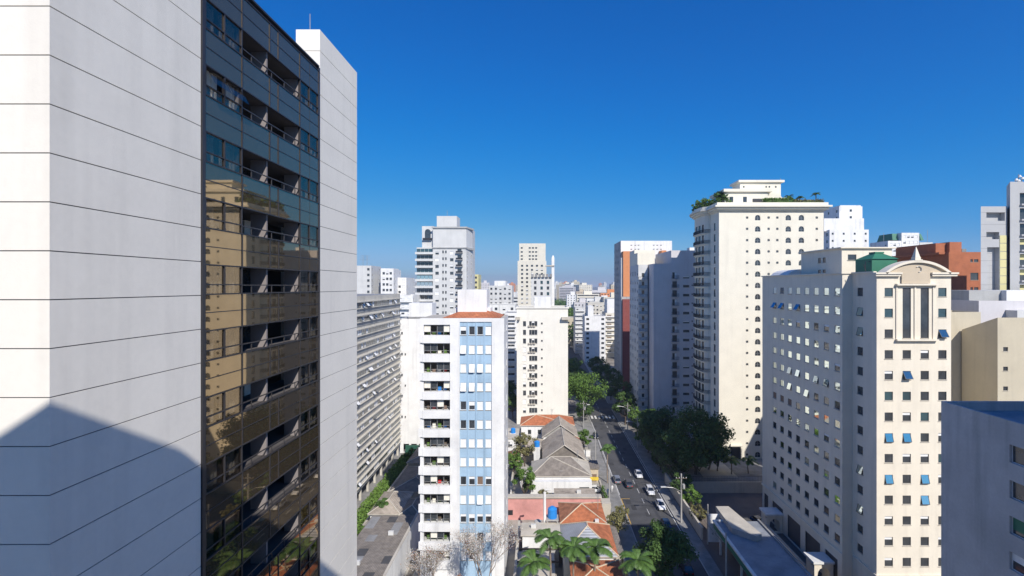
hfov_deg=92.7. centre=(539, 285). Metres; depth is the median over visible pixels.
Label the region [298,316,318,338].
window
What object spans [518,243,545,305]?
two tier tower
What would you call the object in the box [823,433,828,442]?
window
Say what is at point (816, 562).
gate portico
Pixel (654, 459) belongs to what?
street tree
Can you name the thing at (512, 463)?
garden tree
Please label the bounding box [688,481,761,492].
retaining wall
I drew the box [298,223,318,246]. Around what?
window
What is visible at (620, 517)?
tree
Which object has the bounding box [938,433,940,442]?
window
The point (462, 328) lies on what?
window
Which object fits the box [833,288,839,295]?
window
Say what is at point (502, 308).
white block behind
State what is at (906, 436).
window
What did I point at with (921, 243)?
block
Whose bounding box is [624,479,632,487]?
car
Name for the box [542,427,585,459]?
tiled house
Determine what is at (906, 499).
window
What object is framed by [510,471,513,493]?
yard wall
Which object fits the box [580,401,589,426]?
utility pole
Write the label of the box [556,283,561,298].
building
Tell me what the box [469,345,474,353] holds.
window
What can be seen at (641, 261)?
balcony wing tower
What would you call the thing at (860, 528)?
window
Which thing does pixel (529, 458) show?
tiled house
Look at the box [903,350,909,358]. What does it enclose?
window
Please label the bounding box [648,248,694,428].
shaded tower
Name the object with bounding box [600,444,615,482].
palm tree
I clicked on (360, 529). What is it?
garden shrub
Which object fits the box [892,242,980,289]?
brick building
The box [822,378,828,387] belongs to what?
window
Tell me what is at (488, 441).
window
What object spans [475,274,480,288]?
yellow block
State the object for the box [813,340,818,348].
window
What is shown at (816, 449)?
window
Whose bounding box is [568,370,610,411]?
street tree
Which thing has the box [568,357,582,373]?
street tree
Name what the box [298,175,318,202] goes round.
window
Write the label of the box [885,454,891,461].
window
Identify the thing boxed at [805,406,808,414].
window
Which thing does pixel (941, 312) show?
window
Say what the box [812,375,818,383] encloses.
window
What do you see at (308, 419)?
window
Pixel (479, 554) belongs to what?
window
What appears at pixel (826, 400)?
window
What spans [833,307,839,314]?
window
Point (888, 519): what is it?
window
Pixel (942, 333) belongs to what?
window
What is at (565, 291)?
building
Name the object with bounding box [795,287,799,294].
window
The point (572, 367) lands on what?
street tree
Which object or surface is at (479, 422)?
window
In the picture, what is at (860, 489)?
window
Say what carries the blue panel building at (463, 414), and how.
on the yard ground at (745, 505)
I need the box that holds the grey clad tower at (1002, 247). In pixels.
[981,182,1023,289]
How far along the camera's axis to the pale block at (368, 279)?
260.00 m
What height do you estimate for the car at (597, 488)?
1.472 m
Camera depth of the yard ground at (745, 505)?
106.06 m
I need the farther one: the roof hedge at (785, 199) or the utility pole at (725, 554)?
the roof hedge at (785, 199)
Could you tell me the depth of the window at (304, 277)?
31.90 m
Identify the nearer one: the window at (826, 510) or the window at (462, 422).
the window at (462, 422)
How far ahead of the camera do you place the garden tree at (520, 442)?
126.92 m
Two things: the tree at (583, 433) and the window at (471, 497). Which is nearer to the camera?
the window at (471, 497)
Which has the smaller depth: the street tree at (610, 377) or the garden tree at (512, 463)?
the garden tree at (512, 463)
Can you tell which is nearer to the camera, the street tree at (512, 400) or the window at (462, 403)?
the window at (462, 403)
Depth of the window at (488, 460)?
78.15 m
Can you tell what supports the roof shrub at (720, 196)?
on the roof garden tower at (746, 238)
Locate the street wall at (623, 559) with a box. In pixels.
[599,480,629,575]
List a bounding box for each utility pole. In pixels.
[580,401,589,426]
[609,469,609,498]
[617,403,629,431]
[626,416,638,447]
[661,473,686,522]
[707,504,708,543]
[725,532,726,575]
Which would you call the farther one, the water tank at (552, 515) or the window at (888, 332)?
the water tank at (552, 515)
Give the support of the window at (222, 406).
in the glass strip tower at (178, 287)
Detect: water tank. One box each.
[510,428,515,433]
[534,440,539,460]
[546,506,558,523]
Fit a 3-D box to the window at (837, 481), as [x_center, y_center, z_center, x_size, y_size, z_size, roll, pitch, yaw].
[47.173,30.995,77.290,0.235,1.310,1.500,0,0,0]
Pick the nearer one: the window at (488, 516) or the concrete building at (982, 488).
the concrete building at (982, 488)
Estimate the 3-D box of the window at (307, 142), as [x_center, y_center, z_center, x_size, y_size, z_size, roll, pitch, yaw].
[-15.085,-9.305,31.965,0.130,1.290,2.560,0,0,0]
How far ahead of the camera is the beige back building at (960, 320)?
81.00 m
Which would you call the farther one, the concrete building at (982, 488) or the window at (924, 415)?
the window at (924, 415)
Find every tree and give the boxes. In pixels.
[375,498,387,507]
[403,542,454,575]
[404,447,415,457]
[450,517,525,575]
[508,381,516,407]
[508,394,516,418]
[508,451,523,478]
[512,432,537,466]
[512,466,535,493]
[517,549,550,575]
[533,528,565,575]
[538,489,551,493]
[556,537,591,575]
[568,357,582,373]
[568,360,585,378]
[568,368,586,379]
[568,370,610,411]
[575,396,594,416]
[577,429,592,448]
[582,537,612,571]
[587,356,606,369]
[592,361,612,379]
[597,367,623,399]
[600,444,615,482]
[606,510,629,534]
[607,379,631,412]
[612,391,636,424]
[615,505,629,522]
[618,549,655,575]
[627,406,639,422]
[631,518,699,575]
[632,417,642,442]
[633,434,655,452]
[635,405,674,451]
[636,408,655,425]
[651,438,665,469]
[652,439,689,477]
[659,403,735,474]
[669,471,692,492]
[682,483,701,506]
[689,504,706,521]
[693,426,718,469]
[725,456,739,473]
[739,455,758,473]
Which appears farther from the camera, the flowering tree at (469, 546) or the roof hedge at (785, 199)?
the roof hedge at (785, 199)
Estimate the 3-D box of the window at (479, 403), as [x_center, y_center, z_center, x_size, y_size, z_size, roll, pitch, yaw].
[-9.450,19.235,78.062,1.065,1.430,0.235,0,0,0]
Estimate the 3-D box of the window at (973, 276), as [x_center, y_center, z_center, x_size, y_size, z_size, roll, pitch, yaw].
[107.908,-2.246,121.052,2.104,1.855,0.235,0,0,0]
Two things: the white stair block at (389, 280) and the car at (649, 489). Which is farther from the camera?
the white stair block at (389, 280)
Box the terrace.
[669,459,761,480]
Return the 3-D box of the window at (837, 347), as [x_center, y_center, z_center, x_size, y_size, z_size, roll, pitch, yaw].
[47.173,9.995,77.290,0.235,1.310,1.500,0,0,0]
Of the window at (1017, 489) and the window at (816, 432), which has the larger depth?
the window at (816, 432)
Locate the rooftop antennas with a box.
[1014,174,1023,181]
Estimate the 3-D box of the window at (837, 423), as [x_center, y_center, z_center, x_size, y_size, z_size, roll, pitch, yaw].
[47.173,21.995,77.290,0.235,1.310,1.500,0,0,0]
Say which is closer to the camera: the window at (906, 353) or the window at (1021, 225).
the window at (906, 353)
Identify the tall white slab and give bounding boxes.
[824,205,861,217]
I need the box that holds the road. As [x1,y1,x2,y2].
[509,345,707,575]
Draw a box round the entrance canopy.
[730,445,742,458]
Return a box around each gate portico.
[759,507,783,532]
[803,552,834,575]
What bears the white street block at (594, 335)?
on the ground at (610, 361)
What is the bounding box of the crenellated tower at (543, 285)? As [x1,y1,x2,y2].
[531,255,553,305]
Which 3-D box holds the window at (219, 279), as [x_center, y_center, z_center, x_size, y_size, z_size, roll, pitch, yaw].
[-15.230,-0.275,23.335,0.419,1.310,2.760,0,0,0]
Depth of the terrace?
120.11 m
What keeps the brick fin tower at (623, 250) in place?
on the ground at (610, 361)
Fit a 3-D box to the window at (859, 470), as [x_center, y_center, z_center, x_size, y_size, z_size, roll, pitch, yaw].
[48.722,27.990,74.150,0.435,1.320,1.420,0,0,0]
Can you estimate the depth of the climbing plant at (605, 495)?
107.57 m
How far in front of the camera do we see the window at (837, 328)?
77.31 m
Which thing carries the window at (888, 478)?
in the office building at (856, 378)
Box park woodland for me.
[554,298,572,339]
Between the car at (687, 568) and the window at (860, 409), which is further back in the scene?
the car at (687, 568)
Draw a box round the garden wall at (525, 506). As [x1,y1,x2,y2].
[508,494,610,519]
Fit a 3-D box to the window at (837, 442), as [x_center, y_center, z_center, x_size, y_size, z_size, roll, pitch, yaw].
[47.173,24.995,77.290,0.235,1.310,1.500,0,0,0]
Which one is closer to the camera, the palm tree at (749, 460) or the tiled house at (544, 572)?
the tiled house at (544, 572)
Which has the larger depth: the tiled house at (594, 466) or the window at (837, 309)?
the tiled house at (594, 466)
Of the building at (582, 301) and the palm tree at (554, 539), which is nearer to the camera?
the palm tree at (554, 539)
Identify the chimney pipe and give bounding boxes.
[543,489,549,521]
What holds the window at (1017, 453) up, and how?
in the concrete building at (982, 488)
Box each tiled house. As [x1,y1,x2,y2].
[367,491,413,517]
[390,466,419,497]
[398,497,419,515]
[406,444,419,465]
[508,428,519,450]
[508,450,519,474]
[516,548,559,575]
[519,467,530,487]
[520,414,574,438]
[521,438,542,462]
[521,522,560,566]
[530,456,591,493]
[542,416,578,439]
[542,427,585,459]
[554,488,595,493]
[558,502,606,523]
[560,521,618,575]
[569,559,622,575]
[587,460,599,481]
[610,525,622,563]
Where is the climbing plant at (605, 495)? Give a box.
[601,485,608,497]
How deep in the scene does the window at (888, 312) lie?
70.62 m
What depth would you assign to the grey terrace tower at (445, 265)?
217.00 m
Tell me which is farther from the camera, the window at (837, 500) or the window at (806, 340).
the window at (806, 340)
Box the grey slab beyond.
[585,302,603,313]
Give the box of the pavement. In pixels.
[568,353,722,575]
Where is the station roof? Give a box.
[712,506,811,575]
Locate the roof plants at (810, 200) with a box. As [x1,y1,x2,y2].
[793,198,824,201]
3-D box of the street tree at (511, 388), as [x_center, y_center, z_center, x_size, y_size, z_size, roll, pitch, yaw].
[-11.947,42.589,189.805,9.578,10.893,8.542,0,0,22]
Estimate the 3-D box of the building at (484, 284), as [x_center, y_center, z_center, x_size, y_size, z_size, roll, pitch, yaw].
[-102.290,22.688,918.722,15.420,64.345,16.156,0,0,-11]
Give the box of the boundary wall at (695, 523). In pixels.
[665,473,702,539]
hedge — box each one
[357,454,409,534]
[761,197,794,201]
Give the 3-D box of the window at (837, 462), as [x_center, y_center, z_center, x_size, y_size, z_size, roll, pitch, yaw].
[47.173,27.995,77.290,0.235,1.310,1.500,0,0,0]
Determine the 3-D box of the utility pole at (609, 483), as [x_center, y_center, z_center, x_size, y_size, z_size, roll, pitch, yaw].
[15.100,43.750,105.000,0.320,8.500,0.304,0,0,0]
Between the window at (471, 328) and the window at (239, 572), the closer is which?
the window at (239, 572)
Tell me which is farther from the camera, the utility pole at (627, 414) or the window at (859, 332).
the utility pole at (627, 414)
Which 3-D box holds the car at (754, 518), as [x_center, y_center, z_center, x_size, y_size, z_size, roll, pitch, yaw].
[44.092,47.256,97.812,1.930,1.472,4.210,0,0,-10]
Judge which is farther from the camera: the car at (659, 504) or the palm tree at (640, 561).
the car at (659, 504)
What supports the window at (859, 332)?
in the office building at (856, 378)
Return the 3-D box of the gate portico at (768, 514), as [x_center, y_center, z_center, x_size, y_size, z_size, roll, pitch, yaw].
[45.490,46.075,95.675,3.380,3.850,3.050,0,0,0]
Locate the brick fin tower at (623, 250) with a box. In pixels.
[614,241,671,390]
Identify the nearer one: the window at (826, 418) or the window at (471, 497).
the window at (471, 497)
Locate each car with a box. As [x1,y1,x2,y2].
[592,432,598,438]
[592,485,603,492]
[612,475,620,483]
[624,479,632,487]
[634,469,642,478]
[645,485,654,495]
[655,499,665,509]
[660,518,672,530]
[678,559,693,575]
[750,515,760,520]
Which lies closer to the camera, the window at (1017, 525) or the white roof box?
the window at (1017, 525)
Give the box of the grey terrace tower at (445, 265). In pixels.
[415,216,474,314]
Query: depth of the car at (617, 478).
118.00 m
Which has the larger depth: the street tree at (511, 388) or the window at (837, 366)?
the street tree at (511, 388)
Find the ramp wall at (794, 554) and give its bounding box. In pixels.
[766,524,805,567]
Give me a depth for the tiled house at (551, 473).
111.22 m
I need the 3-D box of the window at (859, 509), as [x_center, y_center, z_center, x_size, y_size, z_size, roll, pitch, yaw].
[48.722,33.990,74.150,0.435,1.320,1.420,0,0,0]
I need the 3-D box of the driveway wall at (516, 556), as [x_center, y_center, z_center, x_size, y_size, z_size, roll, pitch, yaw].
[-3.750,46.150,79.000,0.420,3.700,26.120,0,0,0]
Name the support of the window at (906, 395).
in the office building at (856, 378)
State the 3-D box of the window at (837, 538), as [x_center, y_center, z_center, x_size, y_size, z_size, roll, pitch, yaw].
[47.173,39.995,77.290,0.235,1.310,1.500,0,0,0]
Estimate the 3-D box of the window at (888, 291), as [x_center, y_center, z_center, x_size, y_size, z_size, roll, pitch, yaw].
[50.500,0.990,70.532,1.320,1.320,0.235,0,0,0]
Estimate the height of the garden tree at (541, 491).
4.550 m
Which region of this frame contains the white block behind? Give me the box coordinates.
[490,303,516,314]
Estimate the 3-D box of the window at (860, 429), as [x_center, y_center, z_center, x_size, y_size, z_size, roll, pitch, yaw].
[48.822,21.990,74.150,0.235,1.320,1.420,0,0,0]
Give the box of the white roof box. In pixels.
[951,290,1023,322]
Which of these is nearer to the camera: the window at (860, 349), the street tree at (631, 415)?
the window at (860, 349)
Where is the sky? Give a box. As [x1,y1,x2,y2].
[254,0,1023,286]
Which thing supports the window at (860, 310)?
in the office building at (856, 378)
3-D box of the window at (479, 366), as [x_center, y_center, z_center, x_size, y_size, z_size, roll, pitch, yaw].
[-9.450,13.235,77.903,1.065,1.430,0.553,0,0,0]
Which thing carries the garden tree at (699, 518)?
on the yard ground at (745, 505)
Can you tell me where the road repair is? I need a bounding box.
[594,423,656,530]
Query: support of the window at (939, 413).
in the office building at (856, 378)
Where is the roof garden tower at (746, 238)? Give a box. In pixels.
[689,180,832,458]
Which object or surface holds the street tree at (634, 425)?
on the yard ground at (745, 505)
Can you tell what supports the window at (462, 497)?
in the blue panel building at (463, 414)
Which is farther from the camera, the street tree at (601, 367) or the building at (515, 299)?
the building at (515, 299)
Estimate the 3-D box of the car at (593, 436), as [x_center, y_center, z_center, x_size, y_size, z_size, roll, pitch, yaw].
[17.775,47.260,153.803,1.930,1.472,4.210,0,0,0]
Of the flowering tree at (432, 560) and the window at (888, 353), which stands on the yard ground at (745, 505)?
the flowering tree at (432, 560)
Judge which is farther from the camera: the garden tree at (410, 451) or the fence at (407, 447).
the fence at (407, 447)
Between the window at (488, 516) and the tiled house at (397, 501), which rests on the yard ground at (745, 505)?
the tiled house at (397, 501)
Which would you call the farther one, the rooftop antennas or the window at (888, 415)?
the rooftop antennas
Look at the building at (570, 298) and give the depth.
640.00 m
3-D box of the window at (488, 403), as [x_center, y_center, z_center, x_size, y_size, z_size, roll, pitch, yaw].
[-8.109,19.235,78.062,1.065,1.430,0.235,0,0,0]
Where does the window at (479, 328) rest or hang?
in the blue panel building at (463, 414)
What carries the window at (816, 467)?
in the office building at (856, 378)
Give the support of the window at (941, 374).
in the office building at (856, 378)
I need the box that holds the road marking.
[591,404,687,542]
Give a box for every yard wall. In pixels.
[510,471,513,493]
[583,449,590,456]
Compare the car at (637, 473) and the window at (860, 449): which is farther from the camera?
the car at (637, 473)
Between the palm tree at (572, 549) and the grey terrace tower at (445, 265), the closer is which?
the palm tree at (572, 549)
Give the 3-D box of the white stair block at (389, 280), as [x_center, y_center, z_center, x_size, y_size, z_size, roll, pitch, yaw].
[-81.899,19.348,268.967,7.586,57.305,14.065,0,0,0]
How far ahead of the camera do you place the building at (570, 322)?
395.00 m
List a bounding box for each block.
[356,266,380,293]
[381,268,400,293]
[398,278,414,294]
[400,294,419,318]
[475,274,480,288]
[489,281,513,302]
[515,296,569,423]
[573,306,584,352]
[583,306,605,361]
[602,299,613,356]
[824,218,868,248]
[870,241,900,255]
[877,233,923,246]
[919,242,932,244]
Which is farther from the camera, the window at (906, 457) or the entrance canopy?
the entrance canopy
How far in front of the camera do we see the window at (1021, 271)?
97.16 m
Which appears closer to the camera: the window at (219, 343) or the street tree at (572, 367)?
the window at (219, 343)
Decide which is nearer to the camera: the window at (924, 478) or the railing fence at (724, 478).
the window at (924, 478)
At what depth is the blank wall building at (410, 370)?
140.00 m
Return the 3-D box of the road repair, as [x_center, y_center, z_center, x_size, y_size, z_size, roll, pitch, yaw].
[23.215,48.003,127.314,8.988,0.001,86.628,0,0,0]
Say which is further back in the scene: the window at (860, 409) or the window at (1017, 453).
the window at (860, 409)
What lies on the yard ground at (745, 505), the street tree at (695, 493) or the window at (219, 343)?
the street tree at (695, 493)
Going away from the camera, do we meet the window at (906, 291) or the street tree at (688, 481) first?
the window at (906, 291)
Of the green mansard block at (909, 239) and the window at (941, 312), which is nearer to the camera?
the window at (941, 312)
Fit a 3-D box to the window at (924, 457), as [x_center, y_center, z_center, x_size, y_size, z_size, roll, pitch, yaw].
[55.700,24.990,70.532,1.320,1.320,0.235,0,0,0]
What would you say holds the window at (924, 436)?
in the office building at (856, 378)
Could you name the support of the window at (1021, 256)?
in the grey clad tower at (1002, 247)
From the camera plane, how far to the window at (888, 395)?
70.62 m
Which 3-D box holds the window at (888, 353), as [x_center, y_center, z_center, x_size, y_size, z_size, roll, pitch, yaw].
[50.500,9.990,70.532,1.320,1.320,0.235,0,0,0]
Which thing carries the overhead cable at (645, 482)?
attached to the utility pole at (681, 485)
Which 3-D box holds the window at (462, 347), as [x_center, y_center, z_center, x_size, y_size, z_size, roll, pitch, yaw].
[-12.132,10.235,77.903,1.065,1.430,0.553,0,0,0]
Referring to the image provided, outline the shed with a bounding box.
[357,516,413,575]
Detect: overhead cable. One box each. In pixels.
[612,476,675,484]
[637,424,679,487]
[682,480,724,537]
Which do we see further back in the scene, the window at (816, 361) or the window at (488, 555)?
the window at (816, 361)
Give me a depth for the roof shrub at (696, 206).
142.62 m
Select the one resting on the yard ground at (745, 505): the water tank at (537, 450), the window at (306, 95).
the water tank at (537, 450)
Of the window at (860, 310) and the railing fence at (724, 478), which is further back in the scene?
the railing fence at (724, 478)
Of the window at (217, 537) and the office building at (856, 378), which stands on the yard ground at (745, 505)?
the office building at (856, 378)
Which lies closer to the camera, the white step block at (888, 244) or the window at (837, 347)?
the window at (837, 347)
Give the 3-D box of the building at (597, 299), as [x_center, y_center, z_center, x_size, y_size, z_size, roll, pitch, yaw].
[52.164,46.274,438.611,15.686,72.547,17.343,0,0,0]
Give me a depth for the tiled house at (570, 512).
91.99 m
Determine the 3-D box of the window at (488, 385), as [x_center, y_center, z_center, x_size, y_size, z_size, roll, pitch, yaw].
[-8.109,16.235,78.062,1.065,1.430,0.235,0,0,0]
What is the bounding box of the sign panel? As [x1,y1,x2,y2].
[708,514,722,541]
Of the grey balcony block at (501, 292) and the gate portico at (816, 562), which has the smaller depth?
the gate portico at (816, 562)
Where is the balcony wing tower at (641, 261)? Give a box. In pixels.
[630,250,654,418]
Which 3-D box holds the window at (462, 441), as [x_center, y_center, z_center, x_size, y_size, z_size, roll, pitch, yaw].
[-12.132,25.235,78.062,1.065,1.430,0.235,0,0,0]
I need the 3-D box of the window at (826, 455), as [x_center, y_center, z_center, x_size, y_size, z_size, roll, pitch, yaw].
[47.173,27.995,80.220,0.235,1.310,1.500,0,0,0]
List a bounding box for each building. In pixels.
[356,294,401,499]
[400,302,435,452]
[418,289,507,575]
[481,281,488,288]
[505,310,516,395]
[514,292,517,305]
[554,287,556,299]
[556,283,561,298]
[559,285,575,302]
[566,292,575,307]
[568,316,572,344]
[573,298,585,306]
[574,283,591,290]
[575,289,583,294]
[576,291,598,301]
[588,297,601,301]
[590,287,606,293]
[599,289,613,296]
[601,292,613,301]
[761,247,958,575]
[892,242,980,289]
[941,401,1023,575]
[951,310,980,400]
[962,318,1023,400]
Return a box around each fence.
[405,445,418,454]
[693,476,752,481]
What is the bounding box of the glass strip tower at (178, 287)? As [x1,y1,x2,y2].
[0,0,356,575]
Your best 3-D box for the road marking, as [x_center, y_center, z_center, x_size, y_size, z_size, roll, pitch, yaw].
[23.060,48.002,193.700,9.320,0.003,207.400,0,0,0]
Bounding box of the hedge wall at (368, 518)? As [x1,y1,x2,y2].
[362,464,407,525]
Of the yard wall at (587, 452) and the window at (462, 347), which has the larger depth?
the yard wall at (587, 452)
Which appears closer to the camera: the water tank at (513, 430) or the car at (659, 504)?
the car at (659, 504)
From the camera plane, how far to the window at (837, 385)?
77.31 m
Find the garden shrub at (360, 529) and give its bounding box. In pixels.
[357,525,363,535]
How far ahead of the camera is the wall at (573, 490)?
105.89 m
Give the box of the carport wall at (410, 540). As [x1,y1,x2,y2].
[383,511,419,575]
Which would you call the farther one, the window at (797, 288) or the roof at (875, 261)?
the window at (797, 288)
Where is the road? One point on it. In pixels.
(634, 496)
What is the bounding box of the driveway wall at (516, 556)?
[513,520,519,575]
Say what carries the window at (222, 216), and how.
in the glass strip tower at (178, 287)
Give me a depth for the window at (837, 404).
77.31 m
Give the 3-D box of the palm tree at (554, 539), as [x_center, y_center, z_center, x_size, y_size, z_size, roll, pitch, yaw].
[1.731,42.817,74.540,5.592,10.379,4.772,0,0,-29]
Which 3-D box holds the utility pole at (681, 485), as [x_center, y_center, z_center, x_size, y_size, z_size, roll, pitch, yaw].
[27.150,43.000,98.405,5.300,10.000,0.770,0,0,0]
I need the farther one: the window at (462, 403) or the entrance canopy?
the entrance canopy
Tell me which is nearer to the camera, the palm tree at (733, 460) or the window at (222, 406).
the window at (222, 406)
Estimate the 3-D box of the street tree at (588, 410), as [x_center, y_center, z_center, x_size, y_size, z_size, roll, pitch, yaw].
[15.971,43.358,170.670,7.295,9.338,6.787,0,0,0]
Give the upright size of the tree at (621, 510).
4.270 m
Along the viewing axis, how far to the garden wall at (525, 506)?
100.00 m
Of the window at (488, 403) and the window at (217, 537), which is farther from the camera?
the window at (488, 403)
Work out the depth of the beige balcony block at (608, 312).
327.00 m
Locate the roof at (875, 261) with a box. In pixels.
[855,252,897,271]
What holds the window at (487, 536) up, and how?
in the blue panel building at (463, 414)
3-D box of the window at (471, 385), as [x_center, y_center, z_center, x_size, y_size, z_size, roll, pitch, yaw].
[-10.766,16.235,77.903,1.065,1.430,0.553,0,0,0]
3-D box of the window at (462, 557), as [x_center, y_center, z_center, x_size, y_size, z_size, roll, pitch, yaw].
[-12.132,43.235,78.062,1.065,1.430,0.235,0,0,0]
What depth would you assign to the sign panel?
89.80 m
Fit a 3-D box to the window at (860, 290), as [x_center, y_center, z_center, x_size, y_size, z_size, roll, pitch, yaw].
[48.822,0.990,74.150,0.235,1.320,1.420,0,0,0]
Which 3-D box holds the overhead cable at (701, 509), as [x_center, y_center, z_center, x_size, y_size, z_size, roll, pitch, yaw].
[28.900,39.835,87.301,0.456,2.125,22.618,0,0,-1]
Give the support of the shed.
on the yard ground at (745, 505)
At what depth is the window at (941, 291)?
70.62 m
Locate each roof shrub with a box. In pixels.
[691,200,702,210]
[699,197,712,206]
[710,191,731,203]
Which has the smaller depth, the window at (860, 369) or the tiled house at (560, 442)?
the window at (860, 369)
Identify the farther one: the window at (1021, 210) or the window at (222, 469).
the window at (1021, 210)
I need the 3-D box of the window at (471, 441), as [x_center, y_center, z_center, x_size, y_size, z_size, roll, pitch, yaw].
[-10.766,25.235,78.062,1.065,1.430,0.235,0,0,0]
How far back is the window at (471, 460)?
78.15 m
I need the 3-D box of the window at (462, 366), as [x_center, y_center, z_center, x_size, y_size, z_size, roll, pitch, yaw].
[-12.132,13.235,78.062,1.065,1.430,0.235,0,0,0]
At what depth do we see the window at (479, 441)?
78.15 m
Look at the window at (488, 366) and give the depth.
78.15 m
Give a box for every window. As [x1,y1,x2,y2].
[206,0,242,54]
[206,67,248,113]
[206,133,242,173]
[206,199,242,232]
[206,265,242,293]
[206,327,242,359]
[206,386,242,425]
[206,446,242,492]
[206,505,242,558]
[231,565,242,575]
[298,79,318,113]
[298,127,318,157]
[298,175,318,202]
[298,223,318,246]
[298,271,318,290]
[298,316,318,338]
[298,361,318,386]
[298,405,318,434]
[298,449,318,482]
[298,493,318,530]
[298,538,318,575]
[423,229,431,239]
[442,251,446,313]
[460,326,465,334]
[460,345,465,353]
[460,364,466,372]
[460,383,466,391]
[460,401,466,410]
[460,420,465,428]
[460,439,466,447]
[460,458,466,466]
[460,476,466,485]
[460,495,465,502]
[460,514,466,522]
[460,551,466,560]
[468,364,474,372]
[468,383,474,391]
[468,401,474,410]
[468,458,474,466]
[468,476,474,485]
[469,326,474,334]
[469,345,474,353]
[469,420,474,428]
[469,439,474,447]
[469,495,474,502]
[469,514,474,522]
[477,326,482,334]
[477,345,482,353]
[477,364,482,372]
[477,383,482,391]
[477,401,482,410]
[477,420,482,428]
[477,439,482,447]
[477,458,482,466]
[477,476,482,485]
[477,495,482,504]
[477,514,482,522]
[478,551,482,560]
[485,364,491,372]
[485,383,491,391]
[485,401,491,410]
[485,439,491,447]
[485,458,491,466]
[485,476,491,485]
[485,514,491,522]
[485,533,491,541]
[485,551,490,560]
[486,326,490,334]
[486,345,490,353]
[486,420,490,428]
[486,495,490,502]
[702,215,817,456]
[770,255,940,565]
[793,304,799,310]
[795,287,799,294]
[803,389,808,397]
[804,304,808,311]
[804,338,808,346]
[804,355,808,363]
[805,372,808,380]
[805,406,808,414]
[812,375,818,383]
[813,305,818,312]
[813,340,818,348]
[813,410,818,419]
[813,428,818,437]
[813,445,818,454]
[813,463,818,472]
[814,288,818,294]
[814,323,818,330]
[814,358,818,365]
[814,393,818,401]
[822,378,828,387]
[823,288,828,295]
[823,306,828,313]
[823,324,828,332]
[823,342,828,350]
[823,360,828,368]
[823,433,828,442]
[823,451,828,461]
[823,469,828,479]
[823,487,828,497]
[823,505,828,516]
[824,396,828,405]
[824,415,828,424]
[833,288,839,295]
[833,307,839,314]
[833,382,839,391]
[833,457,839,467]
[833,476,839,486]
[833,533,839,544]
[834,325,839,333]
[834,401,839,410]
[834,420,839,429]
[834,438,839,448]
[834,495,839,506]
[834,514,839,525]
[835,344,839,353]
[835,363,839,372]
[856,307,862,315]
[856,327,862,335]
[856,465,862,475]
[856,504,862,515]
[857,366,862,375]
[857,406,862,415]
[857,425,862,435]
[857,524,862,535]
[858,288,862,296]
[858,347,862,355]
[858,386,862,395]
[858,445,862,455]
[858,484,862,495]
[858,543,862,554]
[884,309,893,317]
[884,329,893,338]
[884,392,893,400]
[884,412,893,421]
[884,433,893,442]
[884,475,893,483]
[884,496,893,504]
[884,516,893,525]
[885,288,891,296]
[885,350,891,358]
[885,371,891,378]
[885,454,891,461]
[885,537,893,546]
[902,288,911,338]
[902,392,911,400]
[902,412,911,421]
[902,433,911,442]
[902,475,910,483]
[902,496,911,504]
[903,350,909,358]
[903,371,912,378]
[903,454,909,461]
[920,288,929,338]
[920,392,929,400]
[920,412,929,421]
[920,433,929,442]
[920,475,929,483]
[921,350,927,358]
[921,371,927,378]
[921,454,927,461]
[938,288,945,296]
[938,309,946,317]
[938,329,948,338]
[938,350,945,358]
[938,371,945,378]
[938,392,946,400]
[938,412,940,421]
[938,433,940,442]
[970,273,977,279]
[1012,445,1023,465]
[1012,481,1023,502]
[1012,517,1023,538]
[1012,553,1023,574]
[1020,194,1023,204]
[1020,209,1023,220]
[1020,224,1023,235]
[1020,239,1023,250]
[1020,255,1023,266]
[1020,270,1023,281]
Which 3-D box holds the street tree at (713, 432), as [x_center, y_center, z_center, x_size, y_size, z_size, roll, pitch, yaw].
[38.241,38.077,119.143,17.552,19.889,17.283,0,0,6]
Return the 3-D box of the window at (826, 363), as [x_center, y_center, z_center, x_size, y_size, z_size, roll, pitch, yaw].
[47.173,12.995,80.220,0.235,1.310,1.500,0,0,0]
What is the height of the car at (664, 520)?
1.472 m
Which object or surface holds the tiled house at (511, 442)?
on the yard ground at (745, 505)
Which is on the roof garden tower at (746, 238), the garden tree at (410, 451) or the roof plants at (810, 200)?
the roof plants at (810, 200)
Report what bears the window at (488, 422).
in the blue panel building at (463, 414)
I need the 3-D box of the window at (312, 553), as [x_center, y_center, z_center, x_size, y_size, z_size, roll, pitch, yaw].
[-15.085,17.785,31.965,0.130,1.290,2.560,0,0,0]
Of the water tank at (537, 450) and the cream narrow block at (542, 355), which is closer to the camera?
the water tank at (537, 450)
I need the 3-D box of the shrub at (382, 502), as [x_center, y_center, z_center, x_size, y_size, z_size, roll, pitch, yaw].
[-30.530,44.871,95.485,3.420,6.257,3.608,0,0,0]
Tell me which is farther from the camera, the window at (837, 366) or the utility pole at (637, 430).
the utility pole at (637, 430)
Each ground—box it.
[357,412,821,575]
[358,287,761,575]
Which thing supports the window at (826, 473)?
in the office building at (856, 378)
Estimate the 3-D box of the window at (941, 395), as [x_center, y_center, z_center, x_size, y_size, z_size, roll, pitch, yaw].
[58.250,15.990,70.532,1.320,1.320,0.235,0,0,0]

